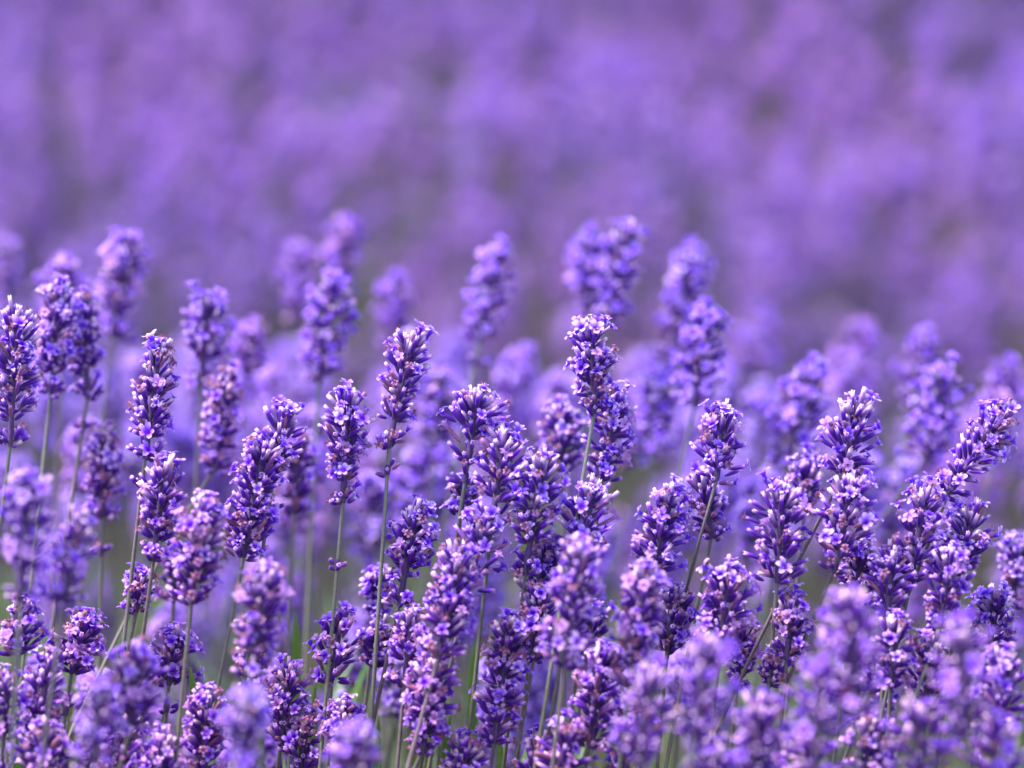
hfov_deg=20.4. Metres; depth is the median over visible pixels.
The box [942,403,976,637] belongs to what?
lavender stem
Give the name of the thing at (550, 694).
lavender stem
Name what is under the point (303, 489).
lavender stem
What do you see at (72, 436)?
lavender stem
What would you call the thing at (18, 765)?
grass blade
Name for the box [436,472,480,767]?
lavender stem
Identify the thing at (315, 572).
lavender stem
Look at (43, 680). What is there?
lavender stem
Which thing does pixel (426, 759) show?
grass blade
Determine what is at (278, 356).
lavender stem
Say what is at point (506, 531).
lavender stem
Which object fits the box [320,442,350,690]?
lavender stem
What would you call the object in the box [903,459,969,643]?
lavender stem
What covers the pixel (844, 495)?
lavender stem
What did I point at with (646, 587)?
lavender stem
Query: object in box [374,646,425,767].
lavender stem
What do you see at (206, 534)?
lavender stem
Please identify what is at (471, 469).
lavender stem
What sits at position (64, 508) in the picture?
lavender stem
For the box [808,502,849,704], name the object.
lavender stem
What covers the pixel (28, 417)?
lavender stem
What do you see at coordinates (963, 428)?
lavender stem
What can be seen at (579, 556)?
lavender stem
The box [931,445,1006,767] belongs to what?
lavender stem
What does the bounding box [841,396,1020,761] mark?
lavender stem
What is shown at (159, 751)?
lavender stem
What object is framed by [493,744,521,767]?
lavender stem
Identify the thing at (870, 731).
lavender stem
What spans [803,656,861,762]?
lavender stem
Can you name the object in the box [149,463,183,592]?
lavender stem
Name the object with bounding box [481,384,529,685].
lavender stem
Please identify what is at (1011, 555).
lavender stem
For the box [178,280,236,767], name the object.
lavender stem
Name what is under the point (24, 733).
lavender stem
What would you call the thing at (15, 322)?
lavender stem
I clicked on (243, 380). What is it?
lavender stem
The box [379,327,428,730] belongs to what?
lavender stem
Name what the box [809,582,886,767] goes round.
lavender stem
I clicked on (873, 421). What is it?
lavender stem
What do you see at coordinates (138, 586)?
lavender stem
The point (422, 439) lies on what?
lavender stem
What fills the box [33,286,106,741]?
lavender stem
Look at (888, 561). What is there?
lavender stem
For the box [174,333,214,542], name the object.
lavender stem
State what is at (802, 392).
lavender stem
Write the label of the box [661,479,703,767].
lavender stem
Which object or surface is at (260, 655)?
lavender stem
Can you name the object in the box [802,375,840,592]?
lavender stem
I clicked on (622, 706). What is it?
lavender stem
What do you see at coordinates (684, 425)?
lavender stem
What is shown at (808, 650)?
lavender stem
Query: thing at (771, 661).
lavender stem
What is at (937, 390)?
lavender stem
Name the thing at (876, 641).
lavender stem
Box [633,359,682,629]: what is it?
lavender stem
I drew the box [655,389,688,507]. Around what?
lavender stem
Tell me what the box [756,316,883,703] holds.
lavender stem
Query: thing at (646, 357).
lavender stem
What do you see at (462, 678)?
lavender stem
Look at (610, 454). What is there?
lavender stem
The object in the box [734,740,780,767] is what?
lavender stem
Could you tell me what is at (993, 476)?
lavender stem
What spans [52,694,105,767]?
lavender stem
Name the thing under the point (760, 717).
lavender stem
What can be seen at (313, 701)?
grass blade
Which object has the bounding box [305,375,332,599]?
lavender stem
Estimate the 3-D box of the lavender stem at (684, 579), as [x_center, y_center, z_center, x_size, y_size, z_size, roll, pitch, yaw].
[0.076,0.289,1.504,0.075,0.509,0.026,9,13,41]
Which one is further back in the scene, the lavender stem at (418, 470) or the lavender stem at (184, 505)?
the lavender stem at (184, 505)
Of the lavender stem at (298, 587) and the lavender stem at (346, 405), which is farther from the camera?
the lavender stem at (298, 587)
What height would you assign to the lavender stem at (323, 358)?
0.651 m
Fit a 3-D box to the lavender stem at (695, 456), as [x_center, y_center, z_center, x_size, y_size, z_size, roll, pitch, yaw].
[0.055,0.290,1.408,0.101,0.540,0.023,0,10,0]
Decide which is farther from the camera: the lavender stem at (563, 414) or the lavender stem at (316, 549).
the lavender stem at (316, 549)
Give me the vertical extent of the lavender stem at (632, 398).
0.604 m
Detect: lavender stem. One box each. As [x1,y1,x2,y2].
[0,233,25,685]
[0,295,43,539]
[0,457,18,537]
[0,466,55,767]
[0,592,50,766]
[0,663,33,767]
[4,712,51,767]
[5,453,46,659]
[7,715,74,767]
[13,271,83,767]
[15,357,34,653]
[17,528,59,653]
[18,655,66,767]
[19,645,69,730]
[23,357,69,692]
[24,366,71,672]
[32,251,91,758]
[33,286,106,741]
[33,496,59,652]
[34,345,104,668]
[35,531,86,697]
[37,497,99,767]
[44,606,108,767]
[46,476,71,554]
[47,494,98,679]
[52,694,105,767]
[54,396,91,683]
[55,358,247,767]
[56,416,105,709]
[65,226,154,729]
[68,673,129,767]
[72,667,119,766]
[74,580,118,647]
[81,419,127,759]
[81,744,132,763]
[83,469,127,701]
[89,363,137,638]
[97,711,154,767]
[101,635,170,767]
[106,562,163,762]
[108,423,150,633]
[110,329,183,757]
[120,682,174,760]
[121,351,163,682]
[124,372,172,718]
[124,450,188,764]
[126,720,190,767]
[131,694,177,763]
[133,501,174,628]
[142,496,171,621]
[145,598,193,691]
[148,417,193,689]
[148,621,205,730]
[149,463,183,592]
[152,538,191,723]
[160,598,212,733]
[164,427,207,540]
[165,488,228,761]
[173,404,209,731]
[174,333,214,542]
[175,349,220,692]
[177,469,215,686]
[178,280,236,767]
[182,681,230,767]
[182,736,208,767]
[198,432,244,763]
[200,421,245,704]
[202,565,249,707]
[209,707,268,767]
[212,432,291,708]
[216,343,289,758]
[216,683,271,767]
[218,743,238,767]
[220,493,240,683]
[224,369,266,713]
[224,542,259,682]
[228,316,272,681]
[229,395,307,767]
[229,726,289,767]
[230,556,294,737]
[232,614,276,704]
[237,364,298,708]
[247,538,299,658]
[253,656,285,758]
[259,471,300,562]
[260,652,315,767]
[265,710,308,767]
[271,238,318,710]
[272,438,330,659]
[272,566,316,686]
[275,429,320,767]
[277,706,330,767]
[278,336,315,594]
[281,370,328,687]
[287,402,338,668]
[295,411,324,646]
[295,504,333,634]
[297,267,360,707]
[302,600,368,767]
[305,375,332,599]
[305,704,326,758]
[311,692,328,755]
[313,456,354,684]
[314,693,366,767]
[317,378,375,767]
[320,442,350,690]
[320,688,367,767]
[322,716,382,767]
[326,411,372,695]
[335,603,381,692]
[345,471,401,767]
[350,424,404,610]
[353,612,398,750]
[358,562,401,749]
[363,369,398,565]
[365,493,440,748]
[366,269,414,720]
[368,319,438,767]
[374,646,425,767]
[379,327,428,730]
[381,442,442,767]
[383,603,431,767]
[399,234,517,767]
[400,654,460,767]
[405,537,484,767]
[407,407,451,762]
[413,363,460,651]
[414,360,463,706]
[416,622,467,757]
[418,382,510,767]
[421,445,466,767]
[425,575,473,681]
[427,507,511,767]
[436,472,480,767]
[437,333,476,716]
[438,727,490,767]
[443,515,463,728]
[446,341,540,719]
[446,373,476,560]
[451,496,503,754]
[453,409,524,760]
[454,719,493,767]
[458,557,506,733]
[467,415,529,735]
[468,607,533,767]
[478,538,514,688]
[478,658,520,767]
[481,363,537,766]
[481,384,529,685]
[492,507,515,686]
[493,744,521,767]
[502,446,570,767]
[507,711,553,765]
[508,660,546,747]
[509,627,559,759]
[510,538,571,759]
[510,722,557,767]
[512,581,557,767]
[522,381,544,714]
[526,674,569,744]
[533,314,622,767]
[533,368,581,538]
[533,379,570,666]
[533,708,601,767]
[534,533,607,767]
[535,393,588,715]
[543,472,622,763]
[548,348,662,714]
[549,217,650,575]
[564,221,609,766]
[565,458,608,525]
[567,375,607,692]
[567,637,626,766]
[568,379,637,723]
[572,598,617,757]
[574,236,715,756]
[574,556,618,710]
[580,514,621,714]
[581,363,664,766]
[582,642,630,766]
[596,708,659,767]
[599,510,645,767]
[599,670,650,764]
[604,557,672,767]
[606,652,679,767]
[609,538,687,764]
[618,297,733,751]
[621,473,697,766]
[631,599,667,767]
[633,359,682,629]
[640,398,750,765]
[642,476,672,508]
[645,445,709,754]
[648,578,703,767]
[650,643,699,767]
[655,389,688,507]
[659,466,702,767]
[659,611,704,767]
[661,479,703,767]
[662,627,742,767]
[664,464,732,767]
[673,386,714,476]
[674,441,700,766]
[676,378,708,468]
[679,720,738,767]
[685,685,739,767]
[688,361,747,686]
[693,458,743,749]
[693,553,763,739]
[698,386,882,767]
[703,457,744,737]
[714,466,787,729]
[715,377,786,766]
[723,609,763,767]
[724,557,755,751]
[725,440,769,602]
[729,302,780,747]
[729,686,790,767]
[733,351,973,762]
[733,428,835,753]
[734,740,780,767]
[741,467,812,763]
[747,352,834,712]
[752,521,799,664]
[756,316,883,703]
[756,644,796,688]
[758,582,816,767]
[760,467,883,750]
[766,414,830,760]
[772,729,835,767]
[774,611,817,748]
[779,652,863,767]
[781,403,880,742]
[782,442,826,758]
[799,481,837,588]
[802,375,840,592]
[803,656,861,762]
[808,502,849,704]
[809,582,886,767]
[820,447,891,736]
[826,638,858,765]
[827,352,881,767]
[828,397,877,763]
[831,533,884,765]
[838,705,900,767]
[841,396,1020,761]
[842,549,898,758]
[849,322,940,767]
[854,455,924,758]
[859,648,916,735]
[860,538,917,764]
[861,620,884,685]
[861,659,901,752]
[870,471,960,767]
[871,607,921,767]
[880,691,955,767]
[890,378,1023,734]
[890,539,975,767]
[890,573,950,747]
[892,531,941,694]
[893,504,934,590]
[894,494,969,754]
[895,410,964,706]
[901,628,957,761]
[902,638,953,763]
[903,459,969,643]
[904,432,945,531]
[907,409,978,761]
[909,458,1009,761]
[915,522,967,757]
[925,414,1020,763]
[928,608,1000,767]
[929,648,983,767]
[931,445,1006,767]
[933,496,1003,767]
[938,352,1023,761]
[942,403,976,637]
[953,707,1023,767]
[964,580,1018,767]
[969,641,1023,767]
[969,672,1023,757]
[973,439,1023,767]
[976,624,1023,761]
[987,533,1023,729]
[993,530,1023,755]
[996,572,1023,690]
[1011,491,1023,705]
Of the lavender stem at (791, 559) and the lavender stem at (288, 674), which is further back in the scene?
the lavender stem at (791, 559)
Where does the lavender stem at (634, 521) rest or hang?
on the ground
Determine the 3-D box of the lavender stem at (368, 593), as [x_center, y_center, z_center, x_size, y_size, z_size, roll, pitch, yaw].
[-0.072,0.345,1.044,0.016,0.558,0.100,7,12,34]
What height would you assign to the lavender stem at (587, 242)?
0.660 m
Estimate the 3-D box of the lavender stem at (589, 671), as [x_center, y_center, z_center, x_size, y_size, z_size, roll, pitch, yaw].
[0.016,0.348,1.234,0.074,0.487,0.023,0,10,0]
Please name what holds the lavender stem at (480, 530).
on the ground
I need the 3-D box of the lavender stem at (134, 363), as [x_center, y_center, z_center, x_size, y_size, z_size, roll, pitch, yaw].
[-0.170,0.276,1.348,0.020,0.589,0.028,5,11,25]
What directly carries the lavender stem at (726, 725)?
on the ground
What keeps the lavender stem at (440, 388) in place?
on the ground
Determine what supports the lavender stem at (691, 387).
on the ground
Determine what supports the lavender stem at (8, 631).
on the ground
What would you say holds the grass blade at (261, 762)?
on the ground
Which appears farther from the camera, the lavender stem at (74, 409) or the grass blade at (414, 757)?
the lavender stem at (74, 409)
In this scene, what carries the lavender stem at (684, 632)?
on the ground
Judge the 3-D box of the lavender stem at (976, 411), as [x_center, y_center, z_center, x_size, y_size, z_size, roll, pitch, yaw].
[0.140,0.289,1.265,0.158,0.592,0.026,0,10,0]
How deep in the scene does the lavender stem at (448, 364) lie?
1.25 m
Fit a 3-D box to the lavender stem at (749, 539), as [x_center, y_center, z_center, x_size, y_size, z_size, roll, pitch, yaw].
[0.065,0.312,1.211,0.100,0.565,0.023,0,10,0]
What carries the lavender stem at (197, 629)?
on the ground
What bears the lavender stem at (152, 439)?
on the ground
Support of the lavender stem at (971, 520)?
on the ground
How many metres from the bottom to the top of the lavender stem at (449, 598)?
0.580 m
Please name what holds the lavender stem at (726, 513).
on the ground
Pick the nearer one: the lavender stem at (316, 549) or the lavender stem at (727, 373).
the lavender stem at (727, 373)
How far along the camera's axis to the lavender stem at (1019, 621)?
1.24 m
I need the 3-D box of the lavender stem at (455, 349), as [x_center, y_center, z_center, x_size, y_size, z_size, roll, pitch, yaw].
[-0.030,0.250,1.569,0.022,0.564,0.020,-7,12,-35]
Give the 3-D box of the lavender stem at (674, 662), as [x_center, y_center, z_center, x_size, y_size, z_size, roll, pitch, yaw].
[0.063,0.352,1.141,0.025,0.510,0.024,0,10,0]
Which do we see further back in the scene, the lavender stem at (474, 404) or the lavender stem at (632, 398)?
the lavender stem at (632, 398)
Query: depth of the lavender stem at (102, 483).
1.06 m
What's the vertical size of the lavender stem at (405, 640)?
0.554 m
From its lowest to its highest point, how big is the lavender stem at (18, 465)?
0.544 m
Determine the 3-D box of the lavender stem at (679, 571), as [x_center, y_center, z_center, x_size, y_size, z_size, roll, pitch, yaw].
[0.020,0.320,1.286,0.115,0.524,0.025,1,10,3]
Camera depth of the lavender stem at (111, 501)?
1.32 m
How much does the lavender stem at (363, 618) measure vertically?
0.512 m
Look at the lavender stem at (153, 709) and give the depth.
1.14 m
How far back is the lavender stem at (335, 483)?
1.28 m
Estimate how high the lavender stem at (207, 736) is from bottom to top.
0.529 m
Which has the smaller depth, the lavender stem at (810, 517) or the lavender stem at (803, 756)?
the lavender stem at (803, 756)
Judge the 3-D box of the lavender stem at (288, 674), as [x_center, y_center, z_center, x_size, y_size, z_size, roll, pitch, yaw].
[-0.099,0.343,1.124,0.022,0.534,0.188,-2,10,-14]
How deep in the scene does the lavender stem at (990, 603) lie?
1.01 m
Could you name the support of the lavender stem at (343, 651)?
on the ground
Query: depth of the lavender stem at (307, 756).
1.00 m
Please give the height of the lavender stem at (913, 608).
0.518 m
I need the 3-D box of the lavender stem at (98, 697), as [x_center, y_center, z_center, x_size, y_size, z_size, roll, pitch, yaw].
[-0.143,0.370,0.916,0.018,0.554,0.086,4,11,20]
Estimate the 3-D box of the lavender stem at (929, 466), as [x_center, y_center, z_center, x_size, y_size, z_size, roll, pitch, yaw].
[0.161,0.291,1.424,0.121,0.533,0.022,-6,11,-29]
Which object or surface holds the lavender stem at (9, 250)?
on the ground
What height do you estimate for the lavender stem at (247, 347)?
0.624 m
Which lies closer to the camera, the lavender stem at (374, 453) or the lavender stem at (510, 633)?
the lavender stem at (510, 633)
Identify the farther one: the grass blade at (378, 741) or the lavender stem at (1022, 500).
the lavender stem at (1022, 500)
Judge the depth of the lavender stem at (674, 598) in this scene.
1.00 m
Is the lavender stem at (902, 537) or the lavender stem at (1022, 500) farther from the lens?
the lavender stem at (1022, 500)
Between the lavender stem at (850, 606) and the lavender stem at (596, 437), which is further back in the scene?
the lavender stem at (596, 437)
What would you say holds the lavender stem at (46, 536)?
on the ground
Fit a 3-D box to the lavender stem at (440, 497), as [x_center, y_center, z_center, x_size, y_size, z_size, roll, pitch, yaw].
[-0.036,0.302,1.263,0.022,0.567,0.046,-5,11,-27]
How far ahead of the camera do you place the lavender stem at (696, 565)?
1.47 m
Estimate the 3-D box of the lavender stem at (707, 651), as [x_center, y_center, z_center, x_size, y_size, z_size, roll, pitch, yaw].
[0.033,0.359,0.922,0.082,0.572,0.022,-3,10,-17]
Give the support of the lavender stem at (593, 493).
on the ground
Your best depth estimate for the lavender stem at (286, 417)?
1.00 m
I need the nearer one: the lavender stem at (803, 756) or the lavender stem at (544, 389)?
the lavender stem at (803, 756)
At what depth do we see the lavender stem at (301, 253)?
1.28 m
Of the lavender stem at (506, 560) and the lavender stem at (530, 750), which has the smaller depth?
the lavender stem at (530, 750)
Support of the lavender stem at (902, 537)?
on the ground
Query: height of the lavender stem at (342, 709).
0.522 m
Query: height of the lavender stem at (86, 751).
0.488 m
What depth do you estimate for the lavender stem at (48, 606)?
1.23 m
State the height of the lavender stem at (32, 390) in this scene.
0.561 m
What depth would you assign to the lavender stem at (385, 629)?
1.02 m
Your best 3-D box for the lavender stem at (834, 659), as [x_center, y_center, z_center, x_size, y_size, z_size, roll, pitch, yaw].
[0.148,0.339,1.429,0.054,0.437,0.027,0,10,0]
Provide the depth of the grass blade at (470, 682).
1.07 m
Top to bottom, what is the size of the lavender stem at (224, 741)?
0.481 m
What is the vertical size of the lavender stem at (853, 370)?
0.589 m
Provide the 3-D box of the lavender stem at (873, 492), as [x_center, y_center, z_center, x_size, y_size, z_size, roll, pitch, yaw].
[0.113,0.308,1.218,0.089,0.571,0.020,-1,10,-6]
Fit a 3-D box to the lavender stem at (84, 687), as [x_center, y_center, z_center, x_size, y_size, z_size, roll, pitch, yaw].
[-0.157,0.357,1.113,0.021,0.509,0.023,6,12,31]
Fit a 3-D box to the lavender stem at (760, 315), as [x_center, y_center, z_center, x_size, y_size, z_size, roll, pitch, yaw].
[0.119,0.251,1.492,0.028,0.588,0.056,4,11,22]
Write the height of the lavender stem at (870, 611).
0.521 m
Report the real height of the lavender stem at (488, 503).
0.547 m
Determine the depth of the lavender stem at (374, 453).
1.27 m
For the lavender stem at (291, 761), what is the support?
on the ground
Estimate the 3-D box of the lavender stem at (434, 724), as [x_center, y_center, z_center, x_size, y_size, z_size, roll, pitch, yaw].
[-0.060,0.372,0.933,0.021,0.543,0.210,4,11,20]
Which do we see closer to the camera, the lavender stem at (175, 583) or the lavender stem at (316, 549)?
the lavender stem at (175, 583)
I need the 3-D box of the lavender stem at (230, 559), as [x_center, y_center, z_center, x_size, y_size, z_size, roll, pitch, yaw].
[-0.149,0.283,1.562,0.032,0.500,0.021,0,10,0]
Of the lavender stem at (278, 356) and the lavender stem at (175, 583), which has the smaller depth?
the lavender stem at (175, 583)
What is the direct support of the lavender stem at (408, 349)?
on the ground
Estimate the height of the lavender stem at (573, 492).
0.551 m
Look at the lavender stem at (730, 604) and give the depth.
1.57 m
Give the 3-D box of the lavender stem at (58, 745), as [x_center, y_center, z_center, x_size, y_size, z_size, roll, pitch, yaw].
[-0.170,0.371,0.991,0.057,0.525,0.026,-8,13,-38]
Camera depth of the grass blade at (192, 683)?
1.00 m
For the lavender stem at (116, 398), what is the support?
on the ground
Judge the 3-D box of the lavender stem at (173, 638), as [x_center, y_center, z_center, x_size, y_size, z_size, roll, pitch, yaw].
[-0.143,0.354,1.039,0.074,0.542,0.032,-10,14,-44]
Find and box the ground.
[1,14,1023,767]
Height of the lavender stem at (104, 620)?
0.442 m
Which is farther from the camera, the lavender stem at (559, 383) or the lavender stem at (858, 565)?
the lavender stem at (559, 383)
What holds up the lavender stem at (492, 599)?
on the ground
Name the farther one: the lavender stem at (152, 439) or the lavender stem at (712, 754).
the lavender stem at (152, 439)
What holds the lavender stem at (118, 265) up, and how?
on the ground
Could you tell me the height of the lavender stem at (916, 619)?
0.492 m
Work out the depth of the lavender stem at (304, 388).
1.42 m
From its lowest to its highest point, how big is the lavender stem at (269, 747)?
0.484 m
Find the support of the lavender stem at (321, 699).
on the ground
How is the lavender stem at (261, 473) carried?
on the ground
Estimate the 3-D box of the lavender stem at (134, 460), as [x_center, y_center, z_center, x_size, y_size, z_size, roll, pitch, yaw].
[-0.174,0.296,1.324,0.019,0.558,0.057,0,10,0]
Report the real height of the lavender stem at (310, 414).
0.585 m
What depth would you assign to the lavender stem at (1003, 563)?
1.28 m
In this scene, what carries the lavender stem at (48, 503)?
on the ground
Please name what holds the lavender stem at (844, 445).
on the ground
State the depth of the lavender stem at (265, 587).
0.94 m
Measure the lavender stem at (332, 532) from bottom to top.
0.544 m
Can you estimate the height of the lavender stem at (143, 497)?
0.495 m
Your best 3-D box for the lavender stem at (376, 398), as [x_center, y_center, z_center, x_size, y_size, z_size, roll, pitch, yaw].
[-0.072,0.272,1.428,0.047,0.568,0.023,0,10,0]
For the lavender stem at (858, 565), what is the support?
on the ground
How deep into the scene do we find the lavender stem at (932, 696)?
1.32 m
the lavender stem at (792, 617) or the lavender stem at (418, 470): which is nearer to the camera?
the lavender stem at (792, 617)
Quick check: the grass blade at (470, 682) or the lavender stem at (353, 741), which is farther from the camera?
the grass blade at (470, 682)
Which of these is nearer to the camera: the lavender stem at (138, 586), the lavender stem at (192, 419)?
the lavender stem at (138, 586)
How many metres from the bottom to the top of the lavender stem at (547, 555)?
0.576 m
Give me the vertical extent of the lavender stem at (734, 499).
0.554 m
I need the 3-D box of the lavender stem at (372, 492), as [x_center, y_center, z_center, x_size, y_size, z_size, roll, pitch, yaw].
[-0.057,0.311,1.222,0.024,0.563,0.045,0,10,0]
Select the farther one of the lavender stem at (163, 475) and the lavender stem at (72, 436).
the lavender stem at (72, 436)
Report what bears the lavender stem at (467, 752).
on the ground
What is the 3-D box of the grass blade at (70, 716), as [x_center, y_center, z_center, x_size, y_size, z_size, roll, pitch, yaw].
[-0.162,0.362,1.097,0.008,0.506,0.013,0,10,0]
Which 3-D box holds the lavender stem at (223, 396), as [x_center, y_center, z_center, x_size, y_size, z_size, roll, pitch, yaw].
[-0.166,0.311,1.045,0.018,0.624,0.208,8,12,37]
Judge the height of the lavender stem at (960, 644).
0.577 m
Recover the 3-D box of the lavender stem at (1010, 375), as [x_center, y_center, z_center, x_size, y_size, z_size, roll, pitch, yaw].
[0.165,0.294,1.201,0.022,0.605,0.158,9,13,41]
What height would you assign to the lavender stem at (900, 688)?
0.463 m
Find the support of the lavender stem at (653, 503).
on the ground
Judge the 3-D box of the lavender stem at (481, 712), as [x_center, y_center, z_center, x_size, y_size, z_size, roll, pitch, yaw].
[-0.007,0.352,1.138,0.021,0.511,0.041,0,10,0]
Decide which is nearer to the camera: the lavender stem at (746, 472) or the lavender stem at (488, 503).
the lavender stem at (488, 503)
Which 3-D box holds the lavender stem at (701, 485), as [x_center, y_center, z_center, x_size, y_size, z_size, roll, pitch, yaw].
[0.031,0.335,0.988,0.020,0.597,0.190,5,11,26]
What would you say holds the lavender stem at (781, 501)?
on the ground
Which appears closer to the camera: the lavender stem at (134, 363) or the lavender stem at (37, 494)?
the lavender stem at (37, 494)
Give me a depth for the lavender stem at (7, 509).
1.19 m
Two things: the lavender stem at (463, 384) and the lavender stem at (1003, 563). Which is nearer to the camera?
the lavender stem at (1003, 563)
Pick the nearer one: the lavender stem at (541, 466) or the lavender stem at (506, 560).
the lavender stem at (541, 466)
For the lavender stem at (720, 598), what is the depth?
0.98 m
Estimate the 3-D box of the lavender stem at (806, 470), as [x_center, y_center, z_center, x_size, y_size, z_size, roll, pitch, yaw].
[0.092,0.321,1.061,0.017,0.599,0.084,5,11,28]
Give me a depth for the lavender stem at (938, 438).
1.47 m
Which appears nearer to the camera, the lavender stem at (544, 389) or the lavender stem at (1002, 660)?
the lavender stem at (1002, 660)
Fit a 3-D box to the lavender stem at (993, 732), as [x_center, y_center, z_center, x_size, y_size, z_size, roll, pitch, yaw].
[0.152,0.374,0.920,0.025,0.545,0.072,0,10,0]
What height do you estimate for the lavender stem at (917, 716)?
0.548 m
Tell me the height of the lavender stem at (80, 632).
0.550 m
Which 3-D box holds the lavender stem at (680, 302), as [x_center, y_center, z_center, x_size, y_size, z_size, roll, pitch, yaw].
[0.019,0.254,1.285,0.164,0.655,0.026,8,13,39]
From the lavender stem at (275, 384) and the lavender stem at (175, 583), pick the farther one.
the lavender stem at (275, 384)
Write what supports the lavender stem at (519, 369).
on the ground
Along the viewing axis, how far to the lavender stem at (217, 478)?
1.32 m
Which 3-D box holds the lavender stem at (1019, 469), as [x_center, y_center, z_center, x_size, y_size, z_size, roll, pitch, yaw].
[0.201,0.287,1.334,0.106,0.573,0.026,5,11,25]
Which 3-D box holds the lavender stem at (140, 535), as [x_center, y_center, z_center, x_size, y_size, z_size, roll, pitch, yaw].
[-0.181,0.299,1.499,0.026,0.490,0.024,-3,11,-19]
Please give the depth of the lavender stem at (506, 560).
1.36 m
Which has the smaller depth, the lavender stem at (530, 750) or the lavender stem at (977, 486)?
the lavender stem at (530, 750)
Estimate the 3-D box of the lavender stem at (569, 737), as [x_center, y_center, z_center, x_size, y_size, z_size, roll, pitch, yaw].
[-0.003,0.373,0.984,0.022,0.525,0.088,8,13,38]
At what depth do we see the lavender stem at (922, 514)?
0.99 m
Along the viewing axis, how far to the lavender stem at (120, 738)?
0.99 m
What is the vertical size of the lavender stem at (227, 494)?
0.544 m
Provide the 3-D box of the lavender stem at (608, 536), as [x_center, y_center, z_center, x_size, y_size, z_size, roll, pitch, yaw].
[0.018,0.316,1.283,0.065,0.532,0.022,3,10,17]
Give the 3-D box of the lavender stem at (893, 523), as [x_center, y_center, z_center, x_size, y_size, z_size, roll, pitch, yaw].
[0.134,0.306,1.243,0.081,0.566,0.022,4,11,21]
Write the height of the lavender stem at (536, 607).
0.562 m
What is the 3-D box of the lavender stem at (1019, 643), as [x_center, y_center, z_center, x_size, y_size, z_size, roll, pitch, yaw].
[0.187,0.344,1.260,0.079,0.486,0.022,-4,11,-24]
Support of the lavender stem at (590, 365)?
on the ground
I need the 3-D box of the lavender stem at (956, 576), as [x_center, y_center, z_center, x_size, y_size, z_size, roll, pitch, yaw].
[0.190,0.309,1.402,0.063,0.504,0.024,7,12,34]
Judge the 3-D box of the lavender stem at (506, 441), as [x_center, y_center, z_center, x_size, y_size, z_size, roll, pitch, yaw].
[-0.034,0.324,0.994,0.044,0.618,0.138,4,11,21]
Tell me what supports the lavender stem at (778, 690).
on the ground
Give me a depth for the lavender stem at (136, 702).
0.93 m
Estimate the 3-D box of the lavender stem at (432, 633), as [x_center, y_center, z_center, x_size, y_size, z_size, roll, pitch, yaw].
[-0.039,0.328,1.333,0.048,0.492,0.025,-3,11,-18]
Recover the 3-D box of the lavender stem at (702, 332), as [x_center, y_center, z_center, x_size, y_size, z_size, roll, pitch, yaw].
[0.019,0.292,1.105,0.025,0.641,0.182,10,14,43]
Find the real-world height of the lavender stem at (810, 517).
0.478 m
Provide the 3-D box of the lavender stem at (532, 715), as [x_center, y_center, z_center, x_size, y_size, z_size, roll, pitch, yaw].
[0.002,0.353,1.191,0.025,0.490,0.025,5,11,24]
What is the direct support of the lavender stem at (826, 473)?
on the ground
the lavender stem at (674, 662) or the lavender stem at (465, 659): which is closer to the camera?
the lavender stem at (674, 662)
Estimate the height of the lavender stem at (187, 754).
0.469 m
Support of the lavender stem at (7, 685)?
on the ground
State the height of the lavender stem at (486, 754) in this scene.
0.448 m
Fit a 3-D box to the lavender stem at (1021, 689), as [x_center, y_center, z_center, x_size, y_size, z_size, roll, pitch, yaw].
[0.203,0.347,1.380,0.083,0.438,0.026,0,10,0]
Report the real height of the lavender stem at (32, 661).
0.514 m
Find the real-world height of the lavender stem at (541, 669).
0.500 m
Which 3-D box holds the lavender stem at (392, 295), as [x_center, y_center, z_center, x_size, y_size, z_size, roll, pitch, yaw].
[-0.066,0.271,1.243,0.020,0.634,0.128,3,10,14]
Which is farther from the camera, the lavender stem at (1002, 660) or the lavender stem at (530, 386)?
the lavender stem at (530, 386)
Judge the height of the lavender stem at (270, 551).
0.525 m
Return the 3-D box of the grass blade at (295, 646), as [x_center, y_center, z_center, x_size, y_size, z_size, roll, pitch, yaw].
[-0.081,0.346,1.119,0.006,0.529,0.014,0,10,0]
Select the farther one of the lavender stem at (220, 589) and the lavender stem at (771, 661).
the lavender stem at (220, 589)
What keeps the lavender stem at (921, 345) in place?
on the ground
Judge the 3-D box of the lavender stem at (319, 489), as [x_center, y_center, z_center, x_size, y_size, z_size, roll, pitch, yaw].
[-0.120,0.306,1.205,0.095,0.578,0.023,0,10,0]
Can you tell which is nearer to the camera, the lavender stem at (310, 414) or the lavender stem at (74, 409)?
the lavender stem at (310, 414)
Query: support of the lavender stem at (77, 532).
on the ground
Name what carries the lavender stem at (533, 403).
on the ground
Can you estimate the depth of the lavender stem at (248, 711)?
0.88 m
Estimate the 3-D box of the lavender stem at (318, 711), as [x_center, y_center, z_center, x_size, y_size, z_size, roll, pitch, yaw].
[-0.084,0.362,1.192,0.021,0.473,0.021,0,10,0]
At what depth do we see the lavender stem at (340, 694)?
1.09 m
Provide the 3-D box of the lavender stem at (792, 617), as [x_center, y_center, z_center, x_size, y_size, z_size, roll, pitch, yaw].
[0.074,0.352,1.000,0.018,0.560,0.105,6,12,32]
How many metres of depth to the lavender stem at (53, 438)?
1.37 m
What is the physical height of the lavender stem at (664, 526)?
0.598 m
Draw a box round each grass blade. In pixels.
[15,738,25,767]
[67,699,77,767]
[189,664,198,761]
[254,695,264,767]
[291,608,301,765]
[309,683,316,747]
[374,719,380,767]
[400,667,417,767]
[424,738,431,767]
[439,715,451,767]
[467,638,477,738]
[497,742,503,767]
[858,734,864,764]

